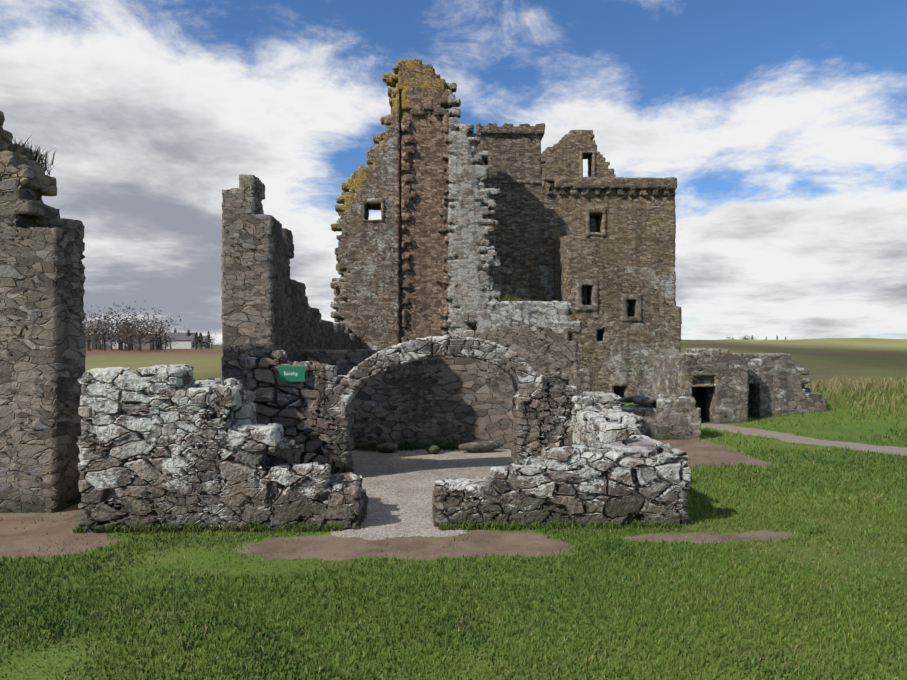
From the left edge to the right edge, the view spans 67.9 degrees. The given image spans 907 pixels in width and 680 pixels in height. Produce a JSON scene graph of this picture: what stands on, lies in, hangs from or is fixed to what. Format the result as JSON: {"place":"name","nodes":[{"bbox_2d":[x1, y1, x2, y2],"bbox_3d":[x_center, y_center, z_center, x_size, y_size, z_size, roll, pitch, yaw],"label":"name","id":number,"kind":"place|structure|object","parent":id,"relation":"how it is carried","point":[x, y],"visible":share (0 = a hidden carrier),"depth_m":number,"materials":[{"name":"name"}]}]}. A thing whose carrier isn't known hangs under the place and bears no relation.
{"place":"outdoors","nodes":[
{"label":"outdoors","id":0,"kind":"place"},
{"bbox_2d":[245,335,578,474],"bbox_3d":[-0.478,0.869,8.298,3.861,1.821,0.561,0,0,-2],"label":"stone archway","id":1,"kind":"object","parent":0,"point":[313,414],"depth_m":8.01,"materials":[{"name":"grey stone"}]},
{"bbox_2d":[279,366,304,381],"bbox_3d":[-1.899,0.401,7.969,0.307,0.180,0.149,0,0,-2],"label":"sign","id":2,"kind":"object","parent":1,"relation":"attached to","point":[291,373],"visible":1,"depth_m":7.90,"materials":[{"name":"green metal"}]},
{"bbox_2d":[298,301,592,449],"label":"stone wall","id":3,"kind":"structure","parent":0,"point":[422,404],"depth_m":10.29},
{"bbox_2d":[0,338,906,679],"bbox_3d":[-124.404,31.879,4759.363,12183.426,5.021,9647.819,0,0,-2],"label":"ground","id":4,"kind":"structure","parent":0,"point":[398,486],"depth_m":5.12,"materials":[{"name":"green plant"}]},
{"bbox_2d":[0,111,85,512],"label":"wall","id":5,"kind":"structure","parent":4,"relation":"on","point":[42,328],"depth_m":6.42,"materials":[{"name":"stone"}]},
{"bbox_2d":[85,330,209,348],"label":"farm buildings","id":6,"kind":"structure","parent":4,"relation":"on","point":[183,341],"depth_m":239.59,"materials":[{"name":"stone"}]},
{"bbox_2d":[77,364,368,531],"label":"stone wall","id":7,"kind":"structure","parent":4,"relation":"on","point":[176,444],"depth_m":5.81,"materials":[{"name":"stone"}]},
{"bbox_2d":[221,174,357,389],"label":"ruined wall","id":8,"kind":"structure","parent":4,"relation":"on","point":[265,303],"depth_m":8.54,"materials":[{"name":"grey stone"}]},
{"bbox_2d":[1,131,682,533],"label":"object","id":9,"kind":"object","parent":4,"relation":"on","point":[499,525],"visible":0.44,"depth_m":5.84,"materials":[{"name":"green plant"}]},
{"bbox_2d":[82,300,785,350],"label":"distant trees","id":10,"kind":"object","parent":4,"relation":"on","point":[126,332],"visible":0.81,"depth_m":182.90,"materials":[{"name":"brown plant"}]},
{"bbox_2d":[330,59,681,397],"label":"castle tower","id":11,"kind":"structure","parent":4,"relation":"on","point":[470,220],"depth_m":18.47,"materials":[{"name":"stone"}]},
{"bbox_2d":[376,394,694,453],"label":"loose stones","id":12,"kind":"object","parent":4,"relation":"on","point":[489,446],"visible":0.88,"depth_m":9.97,"materials":[{"name":"grey stone"}]},
{"bbox_2d":[432,391,690,527],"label":"stone wall","id":13,"kind":"structure","parent":4,"relation":"on","point":[615,464],"depth_m":5.93,"materials":[{"name":"stone"}]},
{"bbox_2d":[622,398,701,439],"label":"plinth wall","id":14,"kind":"structure","parent":4,"relation":"on","point":[668,419],"depth_m":11.28,"materials":[{"name":"stone"}]},
{"bbox_2d":[653,348,826,423],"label":"ruin walls","id":15,"kind":"structure","parent":4,"relation":"on","point":[725,386],"depth_m":13.66,"materials":[{"name":"stone"}]},
{"bbox_2d":[805,374,906,425],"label":"tall grass","id":16,"kind":"structure","parent":4,"relation":"on","point":[848,384],"depth_m":15.04,"materials":[{"name":"green plant"}]},
{"bbox_2d":[0,384,906,679],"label":"lawn grass","id":17,"kind":"structure","parent":0,"point":[268,600],"depth_m":4.17,"materials":[{"name":"green plant"}]},
{"bbox_2d":[0,0,906,344],"label":"sky","id":18,"kind":"structure","parent":0,"point":[780,126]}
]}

